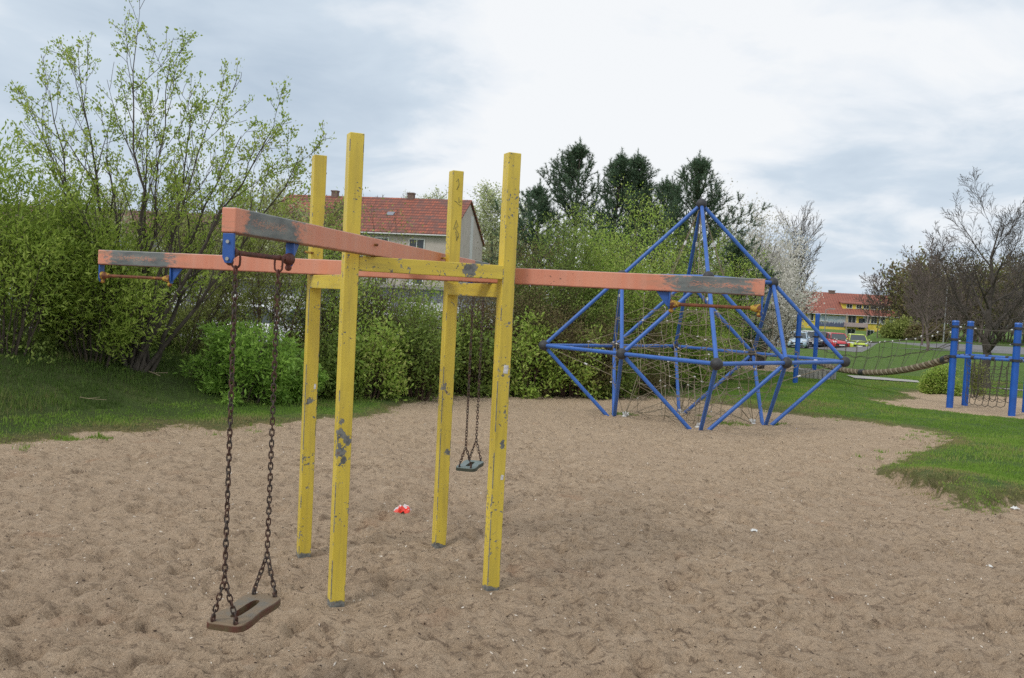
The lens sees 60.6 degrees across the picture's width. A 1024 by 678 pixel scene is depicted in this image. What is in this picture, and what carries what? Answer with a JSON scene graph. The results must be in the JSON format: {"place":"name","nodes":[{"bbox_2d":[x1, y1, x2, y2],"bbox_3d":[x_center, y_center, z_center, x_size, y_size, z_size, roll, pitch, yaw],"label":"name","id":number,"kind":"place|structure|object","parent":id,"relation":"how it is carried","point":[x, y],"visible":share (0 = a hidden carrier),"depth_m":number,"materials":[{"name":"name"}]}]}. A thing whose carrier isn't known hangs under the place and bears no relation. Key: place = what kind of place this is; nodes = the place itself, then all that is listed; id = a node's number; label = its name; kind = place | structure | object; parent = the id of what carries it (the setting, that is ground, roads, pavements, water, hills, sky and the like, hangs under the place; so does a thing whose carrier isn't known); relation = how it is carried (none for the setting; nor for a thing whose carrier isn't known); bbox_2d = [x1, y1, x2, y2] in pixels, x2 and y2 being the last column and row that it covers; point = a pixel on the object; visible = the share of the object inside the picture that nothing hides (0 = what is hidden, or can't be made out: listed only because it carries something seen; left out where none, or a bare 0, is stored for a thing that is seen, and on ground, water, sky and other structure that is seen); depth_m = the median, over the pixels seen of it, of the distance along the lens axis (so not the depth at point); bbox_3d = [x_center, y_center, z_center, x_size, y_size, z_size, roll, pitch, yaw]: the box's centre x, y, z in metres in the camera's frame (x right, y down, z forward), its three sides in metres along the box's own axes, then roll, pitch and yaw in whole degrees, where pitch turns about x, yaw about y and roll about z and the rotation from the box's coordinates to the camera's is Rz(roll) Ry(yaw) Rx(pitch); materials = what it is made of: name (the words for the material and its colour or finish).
{"place":"outdoors","nodes":[
{"label":"outdoors","id":0,"kind":"place"},
{"bbox_2d":[0,338,302,416],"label":"bank grass","id":1,"kind":"structure","parent":0,"point":[55,400],"depth_m":11.40,"materials":[{"name":"plant"}]},
{"bbox_2d":[12,392,960,482],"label":"edge grass","id":2,"kind":"structure","parent":0,"point":[881,451],"depth_m":12.24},
{"bbox_2d":[0,324,1023,677],"bbox_3d":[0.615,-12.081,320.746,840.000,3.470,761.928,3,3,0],"label":"ground","id":3,"kind":"structure","parent":0,"point":[48,612],"depth_m":5.74,"materials":[{"name":"sand"}]},
{"bbox_2d":[0,121,111,355],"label":"willow bush","id":4,"kind":"object","parent":3,"relation":"on","point":[25,235],"visible":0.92,"depth_m":11.40,"materials":[{"name":"green plant"}]},
{"bbox_2d":[52,434,83,440],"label":"grass tuft","id":5,"kind":"object","parent":3,"relation":"on","point":[64,438],"visible":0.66,"depth_m":9.07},
{"bbox_2d":[0,292,137,354],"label":"leafy bush","id":6,"kind":"object","parent":3,"relation":"on","point":[42,338],"visible":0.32,"depth_m":12.30,"materials":[{"name":"green plant"}]},
{"bbox_2d":[45,176,146,249],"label":"tree","id":7,"kind":"object","parent":3,"relation":"on","point":[119,199],"visible":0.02,"depth_m":43.46,"materials":[{"name":"plant"}]},
{"bbox_2d":[85,432,112,440],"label":"grass tuft","id":8,"kind":"object","parent":3,"relation":"on","point":[99,436],"visible":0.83,"depth_m":9.25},
{"bbox_2d":[10,176,192,369],"bbox_3d":[-5.802,-0.928,12.383,2.740,2.806,2.072,3,3,0],"label":"willow bush","id":9,"kind":"object","parent":3,"relation":"on","point":[93,295],"visible":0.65,"depth_m":12.03,"materials":[{"name":"green plant"}]},
{"bbox_2d":[24,206,195,341],"bbox_3d":[-6.978,-1.007,15.434,3.047,2.654,2.356,3,3,0],"label":"hedge shrub","id":10,"kind":"object","parent":3,"relation":"on","point":[154,274],"visible":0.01,"depth_m":15.13,"materials":[{"name":"green plant"}]},
{"bbox_2d":[0,206,245,282],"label":"tiled house","id":11,"kind":"structure","parent":3,"relation":"on","point":[137,217],"depth_m":102.51,"materials":[{"name":"brown tile"}]},
{"bbox_2d":[0,316,280,365],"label":"ground cover","id":12,"kind":"object","parent":3,"relation":"on","point":[35,346],"visible":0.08,"depth_m":12.12,"materials":[{"name":"green plant"}]},
{"bbox_2d":[97,283,221,351],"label":"leafy bush","id":13,"kind":"object","parent":3,"relation":"on","point":[181,316],"visible":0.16,"depth_m":14.42,"materials":[{"name":"green plant"}]},
{"bbox_2d":[4,0,334,372],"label":"young tree","id":14,"kind":"object","parent":3,"relation":"on","point":[138,360],"visible":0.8,"depth_m":12.24,"materials":[{"name":"green plant"}]},
{"bbox_2d":[126,165,220,274],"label":"tree","id":15,"kind":"object","parent":3,"relation":"on","point":[205,212],"visible":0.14,"depth_m":45.41,"materials":[{"name":"green plant"}]},
{"bbox_2d":[122,201,269,344],"bbox_3d":[-5.858,-1.151,15.717,3.061,2.720,2.770,3,3,0],"label":"hedge shrub","id":16,"kind":"object","parent":3,"relation":"on","point":[192,307],"visible":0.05,"depth_m":15.49,"materials":[{"name":"green plant"}]},
{"bbox_2d":[121,118,340,355],"bbox_3d":[-4.277,-1.706,14.284,3.621,4.246,2.216,4,3,17],"label":"young tree","id":17,"kind":"object","parent":3,"relation":"on","point":[252,249],"visible":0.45,"depth_m":14.07,"materials":[{"name":"green plant"}]},
{"bbox_2d":[172,314,303,406],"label":"serrated shrub","id":18,"kind":"object","parent":3,"relation":"on","point":[215,380],"visible":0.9,"depth_m":12.80,"materials":[{"name":"green plant"}]},
{"bbox_2d":[202,177,309,279],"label":"tree","id":19,"kind":"object","parent":3,"relation":"on","point":[266,194],"visible":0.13,"depth_m":41.80,"materials":[{"name":"plant"}]},
{"bbox_2d":[177,187,338,373],"bbox_3d":[-4.395,-1.017,15.537,3.280,3.320,2.328,3,3,0],"label":"hedge shrub","id":20,"kind":"object","parent":3,"relation":"on","point":[259,310],"visible":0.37,"depth_m":15.34,"materials":[{"name":"green plant"}]},
{"bbox_2d":[246,339,328,403],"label":"serrated shrub","id":21,"kind":"object","parent":3,"relation":"on","point":[294,385],"visible":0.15,"depth_m":13.50,"materials":[{"name":"green plant"}]},
{"bbox_2d":[262,192,361,279],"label":"tree","id":22,"kind":"object","parent":3,"relation":"on","point":[339,207],"visible":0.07,"depth_m":47.50,"materials":[{"name":"green plant"}]},
{"bbox_2d":[262,187,407,383],"bbox_3d":[-3.149,-0.896,15.897,2.645,3.866,2.457,3,3,0],"label":"hedge shrub","id":23,"kind":"object","parent":3,"relation":"on","point":[332,295],"visible":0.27,"depth_m":15.73,"materials":[{"name":"green plant"}]},
{"bbox_2d":[299,318,375,400],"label":"shrub","id":24,"kind":"object","parent":3,"relation":"on","point":[327,362],"visible":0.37,"depth_m":14.47,"materials":[{"name":"green plant"}]},
{"bbox_2d":[171,275,540,330],"bbox_3d":[-7.434,-1.066,38.509,17.400,2.830,5.500,3,3,0],"label":"garage row","id":25,"kind":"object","parent":3,"relation":"on","point":[425,289],"visible":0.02,"depth_m":35.96,"materials":[{"name":"concrete"}]},
{"bbox_2d":[404,302,458,327],"bbox_3d":[-3.359,-0.477,35.987,2.300,2.000,0.072,3,3,0],"label":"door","id":26,"kind":"structure","parent":25,"relation":"in","point":[404,302],"depth_m":35.93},
{"bbox_2d":[281,274,434,389],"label":"hedge shrub","id":27,"kind":"object","parent":3,"relation":"on","point":[371,309],"visible":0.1,"depth_m":16.21,"materials":[{"name":"green plant"}]},
{"bbox_2d":[258,190,484,286],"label":"tiled house","id":28,"kind":"structure","parent":3,"relation":"on","point":[430,215],"depth_m":83.75,"materials":[{"name":"tile"}]},
{"bbox_2d":[408,238,424,248],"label":"window","id":29,"kind":"structure","parent":28,"relation":"in","point":[420,243],"depth_m":80.22,"materials":[{"name":"white glass"}]},
{"bbox_2d":[322,310,420,402],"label":"shrub","id":30,"kind":"object","parent":3,"relation":"on","point":[380,357],"visible":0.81,"depth_m":14.72,"materials":[{"name":"green plant"}]},
{"bbox_2d":[329,188,436,382],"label":"hedge shrub","id":31,"kind":"object","parent":3,"relation":"on","point":[406,291],"visible":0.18,"depth_m":16.78,"materials":[{"name":"green plant"}]},
{"bbox_2d":[394,504,410,513],"bbox_3d":[-0.809,1.260,6.486,0.144,0.073,0.110,3,3,0],"label":"plastic wrapper","id":32,"kind":"object","parent":3,"relation":"on","point":[400,508],"visible":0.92,"depth_m":6.46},
{"bbox_2d":[381,280,465,401],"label":"shrub","id":33,"kind":"object","parent":3,"relation":"on","point":[424,371],"visible":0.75,"depth_m":15.44,"materials":[{"name":"green plant"}]},
{"bbox_2d":[362,280,487,389],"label":"hedge shrub","id":34,"kind":"object","parent":3,"relation":"on","point":[435,308],"visible":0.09,"depth_m":16.80,"materials":[{"name":"green plant"}]},
{"bbox_2d":[402,185,447,198],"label":"leafy tree","id":35,"kind":"object","parent":3,"relation":"on","point":[437,196],"visible":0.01,"depth_m":111.40,"materials":[{"name":"green plant"}]},
{"bbox_2d":[98,132,764,606],"bbox_3d":[-0.630,0.196,5.021,2.821,2.486,2.821,1,3,-34],"label":"swing set","id":36,"kind":"object","parent":3,"relation":"on","point":[450,268],"visible":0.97,"depth_m":4.76,"materials":[{"name":"yellow paint"}]},
{"bbox_2d":[207,251,283,632],"bbox_3d":[-0.986,0.369,3.317,0.158,1.393,0.356,3,3,11],"label":"swing","id":37,"kind":"object","parent":36,"relation":"hanging from","point":[245,612],"visible":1,"depth_m":3.27,"materials":[{"name":"metal"}]},
{"bbox_2d":[456,282,484,471],"bbox_3d":[-0.288,0.276,6.736,0.158,1.450,0.356,3,3,11],"label":"swing","id":38,"kind":"object","parent":36,"relation":"hanging from","point":[469,465],"visible":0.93,"depth_m":6.63,"materials":[{"name":"metal"}]},
{"bbox_2d":[429,282,525,390],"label":"hedge shrub","id":39,"kind":"object","parent":3,"relation":"on","point":[478,301],"visible":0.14,"depth_m":17.27,"materials":[{"name":"green plant"}]},
{"bbox_2d":[439,310,519,397],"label":"shrub","id":40,"kind":"object","parent":3,"relation":"on","point":[488,349],"visible":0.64,"depth_m":16.73,"materials":[{"name":"green plant"}]},
{"bbox_2d":[467,179,544,283],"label":"birch tree","id":41,"kind":"object","parent":3,"relation":"on","point":[485,226],"visible":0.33,"depth_m":98.06,"materials":[{"name":"green plant"}]},
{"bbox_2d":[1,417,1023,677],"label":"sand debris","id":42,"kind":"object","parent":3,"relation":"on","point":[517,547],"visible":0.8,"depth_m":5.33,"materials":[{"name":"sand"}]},
{"bbox_2d":[463,228,583,389],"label":"hedge shrub","id":43,"kind":"object","parent":3,"relation":"on","point":[523,303],"visible":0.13,"depth_m":17.91,"materials":[{"name":"green plant"}]},
{"bbox_2d":[483,177,580,327],"bbox_3d":[0.611,-1.823,25.071,3.391,5.663,3.842,3,3,0],"label":"pine tree","id":44,"kind":"object","parent":3,"relation":"on","point":[538,195],"visible":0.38,"depth_m":24.68,"materials":[{"name":"green plant"}]},
{"bbox_2d":[509,305,577,398],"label":"shrub","id":45,"kind":"object","parent":3,"relation":"on","point":[527,359],"visible":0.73,"depth_m":17.11,"materials":[{"name":"green plant"}]},
{"bbox_2d":[492,202,643,390],"bbox_3d":[1.106,-0.905,18.584,3.513,4.422,2.706,3,3,0],"label":"hedge shrub","id":46,"kind":"object","parent":3,"relation":"on","point":[565,267],"visible":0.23,"depth_m":18.17,"materials":[{"name":"green plant"}]},
{"bbox_2d":[489,137,646,310],"bbox_3d":[1.810,-2.488,26.010,4.586,7.056,4.838,4,3,24],"label":"pine tree","id":47,"kind":"object","parent":3,"relation":"on","point":[579,152],"visible":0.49,"depth_m":25.61,"materials":[{"name":"green plant"}]},
{"bbox_2d":[530,319,611,399],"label":"shrub","id":48,"kind":"object","parent":3,"relation":"on","point":[584,373],"visible":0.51,"depth_m":17.35,"materials":[{"name":"green plant"}]},
{"bbox_2d":[512,269,642,397],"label":"hedge shrub","id":49,"kind":"object","parent":3,"relation":"on","point":[559,324],"visible":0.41,"depth_m":17.45,"materials":[{"name":"green plant"}]},
{"bbox_2d":[524,224,667,334],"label":"hedge shrub","id":50,"kind":"object","parent":3,"relation":"on","point":[602,266],"visible":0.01,"depth_m":21.21,"materials":[{"name":"green plant"}]},
{"bbox_2d":[536,199,676,394],"bbox_3d":[2.112,-0.820,19.169,3.107,4.454,2.491,5,4,44],"label":"hedge shrub","id":51,"kind":"object","parent":3,"relation":"on","point":[613,268],"visible":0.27,"depth_m":18.97,"materials":[{"name":"green plant"}]},
{"bbox_2d":[557,147,661,301],"bbox_3d":[3.183,-2.468,27.380,4.030,7.107,4.023,3,3,0],"label":"pine tree","id":52,"kind":"object","parent":3,"relation":"on","point":[623,161],"visible":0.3,"depth_m":27.12,"materials":[{"name":"green plant"}]},
{"bbox_2d":[577,322,647,398],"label":"shrub","id":53,"kind":"object","parent":3,"relation":"on","point":[627,377],"visible":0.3,"depth_m":17.75,"materials":[{"name":"green plant"}]},
{"bbox_2d":[590,148,691,273],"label":"pine tree","id":54,"kind":"object","parent":3,"relation":"on","point":[639,161],"visible":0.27,"depth_m":27.53,"materials":[{"name":"green plant"}]},
{"bbox_2d":[582,174,700,387],"bbox_3d":[2.873,-1.190,20.299,3.039,5.133,3.182,3,3,0],"label":"hedge shrub","id":55,"kind":"object","parent":3,"relation":"on","point":[665,271],"visible":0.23,"depth_m":20.18,"materials":[{"name":"green plant"}]},
{"bbox_2d":[602,291,680,394],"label":"hedge shrub","id":56,"kind":"object","parent":3,"relation":"on","point":[655,378],"visible":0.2,"depth_m":18.99,"materials":[{"name":"green plant"}]},
{"bbox_2d":[611,175,723,324],"bbox_3d":[4.978,-2.210,29.230,5.102,6.672,5.426,3,3,0],"label":"pine tree","id":57,"kind":"object","parent":3,"relation":"on","point":[663,186],"visible":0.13,"depth_m":29.11,"materials":[{"name":"green plant"}]},
{"bbox_2d":[633,194,743,385],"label":"hedge shrub","id":58,"kind":"object","parent":3,"relation":"on","point":[700,273],"visible":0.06,"depth_m":21.64,"materials":[{"name":"green plant"}]},
{"bbox_2d":[539,199,849,430],"bbox_3d":[3.002,-0.289,14.408,3.645,4.024,3.645,1,3,-41],"label":"rope pyramid","id":59,"kind":"object","parent":3,"relation":"on","point":[716,363],"visible":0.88,"depth_m":14.26,"materials":[{"name":"blue metal"}]},
{"bbox_2d":[652,266,738,389],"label":"hedge shrub","id":60,"kind":"object","parent":3,"relation":"on","point":[702,352],"visible":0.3,"depth_m":20.82,"materials":[{"name":"green plant"}]},
{"bbox_2d":[625,150,774,336],"bbox_3d":[5.617,-2.252,26.573,4.746,6.952,4.729,2,3,-17],"label":"pine tree","id":61,"kind":"object","parent":3,"relation":"on","point":[700,167],"visible":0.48,"depth_m":25.98,"materials":[{"name":"green plant"}]},
{"bbox_2d":[681,229,778,381],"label":"hedge shrub","id":62,"kind":"object","parent":3,"relation":"on","point":[735,342],"visible":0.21,"depth_m":24.23,"materials":[{"name":"green plant"}]},
{"bbox_2d":[698,231,781,379],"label":"shrub","id":63,"kind":"object","parent":3,"relation":"on","point":[737,252],"visible":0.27,"depth_m":25.25,"materials":[{"name":"green plant"}]},
{"bbox_2d":[701,174,814,367],"bbox_3d":[9.033,-2.492,33.741,4.361,7.489,5.413,3,3,0],"label":"blossom tree","id":64,"kind":"object","parent":3,"relation":"on","point":[762,238],"visible":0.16,"depth_m":32.73,"materials":[{"name":"grey plant"}]},
{"bbox_2d":[704,228,824,360],"bbox_3d":[9.964,-1.822,36.401,5.258,6.187,6.894,1,3,-29],"label":"blossom tree","id":65,"kind":"object","parent":3,"relation":"on","point":[783,264],"visible":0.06,"depth_m":34.65,"materials":[{"name":"grey plant"}]},
{"bbox_2d":[738,254,823,368],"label":"blossom bush","id":66,"kind":"object","parent":3,"relation":"on","point":[786,309],"visible":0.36,"depth_m":31.31,"materials":[{"name":"grey plant"}]},
{"bbox_2d":[793,313,802,382],"bbox_3d":[8.313,0.320,25.522,0.232,2.130,0.181,1,3,-34],"label":"climbing post","id":67,"kind":"object","parent":3,"relation":"on","point":[798,336],"visible":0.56,"depth_m":25.46,"materials":[{"name":"blue metal"}]},
{"bbox_2d":[773,201,825,352],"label":"bare tree","id":68,"kind":"object","parent":3,"relation":"on","point":[804,248],"visible":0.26,"depth_m":45.54,"materials":[{"name":"grey plant"}]},
{"bbox_2d":[812,313,819,369],"bbox_3d":[10.062,0.235,29.018,0.232,2.166,0.181,1,3,-34],"label":"climbing post","id":69,"kind":"object","parent":3,"relation":"on","point":[816,337],"visible":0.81,"depth_m":28.95,"materials":[{"name":"blue metal"}]},
{"bbox_2d":[798,368,835,379],"bbox_3d":[9.916,1.301,28.547,1.216,0.600,1.208,3,3,0],"label":"palisade ring","id":70,"kind":"object","parent":3,"relation":"on","point":[821,374],"visible":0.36,"depth_m":28.11,"materials":[{"name":"wood"}]},
{"bbox_2d":[809,331,826,346],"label":"parked car","id":71,"kind":"object","parent":3,"relation":"on","point":[821,342],"visible":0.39,"depth_m":83.06,"materials":[{"name":"grey paint"}]},
{"bbox_2d":[826,332,849,347],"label":"parked car","id":72,"kind":"object","parent":3,"relation":"on","point":[841,336],"visible":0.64,"depth_m":81.69,"materials":[{"name":"red paint"}]},
{"bbox_2d":[797,290,898,335],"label":"yellow building","id":73,"kind":"structure","parent":3,"relation":"on","point":[847,315],"depth_m":175.93,"materials":[{"name":"paint"}]},
{"bbox_2d":[846,333,869,346],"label":"parked car","id":74,"kind":"object","parent":3,"relation":"on","point":[855,337],"visible":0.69,"depth_m":81.23,"materials":[{"name":"yellow paint"}]},
{"bbox_2d":[852,263,900,337],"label":"bare tree","id":75,"kind":"object","parent":3,"relation":"on","point":[877,294],"visible":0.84,"depth_m":104.54,"materials":[{"name":"plant"}]},
{"bbox_2d":[871,314,919,338],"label":"round bush","id":76,"kind":"object","parent":3,"relation":"on","point":[894,329],"visible":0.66,"depth_m":98.93,"materials":[{"name":"green plant"}]},
{"bbox_2d":[903,253,948,344],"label":"bare tree","id":77,"kind":"object","parent":3,"relation":"on","point":[933,313],"visible":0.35,"depth_m":79.69,"materials":[{"name":"plant"}]},
{"bbox_2d":[902,318,950,341],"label":"round bush","id":78,"kind":"object","parent":3,"relation":"on","point":[913,330],"visible":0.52,"depth_m":94.94,"materials":[{"name":"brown plant"}]},
{"bbox_2d":[893,232,968,350],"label":"bare tree","id":79,"kind":"object","parent":3,"relation":"on","point":[924,293],"visible":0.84,"depth_m":65.92,"materials":[{"name":"plant"}]},
{"bbox_2d":[916,359,962,395],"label":"sprouting bush","id":80,"kind":"object","parent":3,"relation":"on","point":[934,381],"visible":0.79,"depth_m":24.36,"materials":[{"name":"green plant"}]},
{"bbox_2d":[872,241,1023,342],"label":"woodland","id":81,"kind":"object","parent":3,"relation":"on","point":[898,308],"visible":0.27,"depth_m":102.62,"materials":[{"name":"brown plant"}]},
{"bbox_2d":[946,320,960,407],"bbox_3d":[9.880,0.599,19.645,0.232,2.033,0.181,1,3,-34],"label":"climbing post","id":82,"kind":"object","parent":3,"relation":"on","point":[954,338],"visible":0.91,"depth_m":19.59,"materials":[{"name":"blue metal"}]},
{"bbox_2d":[817,355,949,375],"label":"rope bridge","id":83,"kind":"structure","parent":82,"relation":"attached to","point":[944,359],"depth_m":22.56,"materials":[{"name":"fabric"}]},
{"bbox_2d":[819,328,951,368],"bbox_3d":[9.974,0.274,24.254,0.088,1.512,9.245,3,3,1],"label":"bridge net","id":84,"kind":"object","parent":83,"relation":"attached to","point":[921,336],"visible":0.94,"depth_m":22.97,"materials":[{"name":"fabric"}]},
{"bbox_2d":[822,329,964,369],"bbox_3d":[10.376,0.270,24.821,1.045,1.514,8.988,3,3,0],"label":"bridge net","id":85,"kind":"object","parent":83,"relation":"attached to","point":[897,347],"visible":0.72,"depth_m":23.62,"materials":[{"name":"fabric"}]},
{"bbox_2d":[956,355,1011,361],"bbox_3d":[10.273,0.420,19.078,0.091,0.099,1.213,1,3,-34],"label":"hand bar","id":86,"kind":"object","parent":82,"relation":"attached to","point":[971,357],"visible":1,"depth_m":19.08,"materials":[{"name":"blue metal"}]},
{"bbox_2d":[965,358,1009,407],"bbox_3d":[10.290,0.951,18.965,0.124,1.076,1.025,2,3,-27],"label":"scramble net","id":87,"kind":"object","parent":86,"relation":"hanging from","point":[984,375],"visible":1,"depth_m":19.00,"materials":[{"name":"fabric"}]},
{"bbox_2d":[932,260,985,349],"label":"bare tree","id":88,"kind":"object","parent":3,"relation":"on","point":[959,295],"visible":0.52,"depth_m":69.74,"materials":[{"name":"plant"}]},
{"bbox_2d":[961,321,975,405],"bbox_3d":[10.872,0.602,20.896,0.232,2.065,0.181,5,3,34],"label":"climbing post","id":89,"kind":"object","parent":3,"relation":"on","point":[969,339],"visible":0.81,"depth_m":20.84,"materials":[{"name":"blue metal"}]},
{"bbox_2d":[971,354,1023,358],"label":"hand bar","id":90,"kind":"object","parent":89,"relation":"attached to","point":[986,355],"visible":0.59,"depth_m":20.32,"materials":[{"name":"blue metal"}]},
{"bbox_2d":[968,359,1010,402],"bbox_3d":[11.164,0.939,20.400,0.104,1.075,1.174,1,3,-30],"label":"scramble net","id":91,"kind":"object","parent":90,"relation":"hanging from","point":[988,380],"visible":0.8,"depth_m":20.44,"materials":[{"name":"fabric"}]},
{"bbox_2d":[920,167,1023,388],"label":"bare tree","id":92,"kind":"object","parent":3,"relation":"on","point":[987,337],"visible":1,"depth_m":27.50,"materials":[{"name":"brown plant"}]},
{"bbox_2d":[963,360,992,396],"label":"thin sapling","id":93,"kind":"object","parent":3,"relation":"on","point":[976,380],"visible":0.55,"depth_m":24.18,"materials":[{"name":"green plant"}]},
{"bbox_2d":[980,243,1023,335],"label":"bare tree","id":94,"kind":"object","parent":3,"relation":"on","point":[999,290],"visible":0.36,"depth_m":60.01,"materials":[{"name":"plant"}]},
{"bbox_2d":[995,252,1023,315],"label":"bare tree","id":95,"kind":"object","parent":3,"relation":"on","point":[1012,265],"visible":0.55,"depth_m":42.83,"materials":[{"name":"brown plant"}]},
{"bbox_2d":[1008,323,1023,415],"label":"climbing post","id":96,"kind":"object","parent":3,"relation":"on","point":[1018,328],"visible":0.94,"depth_m":18.48,"materials":[{"name":"blue metal"}]},
{"bbox_2d":[0,367,1023,514],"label":"lawn grass","id":97,"kind":"structure","parent":0,"point":[1010,476],"depth_m":12.98,"materials":[{"name":"plant"}]},
{"bbox_2d":[0,0,1023,326],"label":"sky","id":98,"kind":"structure","parent":0,"point":[872,113],"materials":[{"name":"white"}]},
{"bbox_2d":[772,344,830,349],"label":"parking lot","id":99,"kind":"structure","parent":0,"point":[802,347],"depth_m":80.62,"materials":[{"name":"asphalt"}]},
{"bbox_2d":[787,331,809,348],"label":"parked car","id":100,"kind":"object","parent":99,"relation":"on","point":[804,341],"visible":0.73,"depth_m":78.15,"materials":[{"name":"white paint"}]},
{"bbox_2d":[848,375,918,381],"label":"path","id":101,"kind":"structure","parent":0,"point":[870,377],"depth_m":28.98,"materials":[{"name":"concrete"}]},
{"bbox_2d":[810,342,1023,353],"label":"road","id":102,"kind":"structure","parent":0,"point":[996,349],"depth_m":78.49,"materials":[{"name":"asphalt"}]},
{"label":"parking lot","id":103,"kind":"structure","parent":0,"visible":0},
{"bbox_2d":[206,303,302,341],"bbox_3d":[-8.243,-0.388,29.530,3.861,1.506,2.120,3,3,5],"label":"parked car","id":104,"kind":"object","parent":103,"relation":"on","point":[264,320],"visible":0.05,"depth_m":28.80,"materials":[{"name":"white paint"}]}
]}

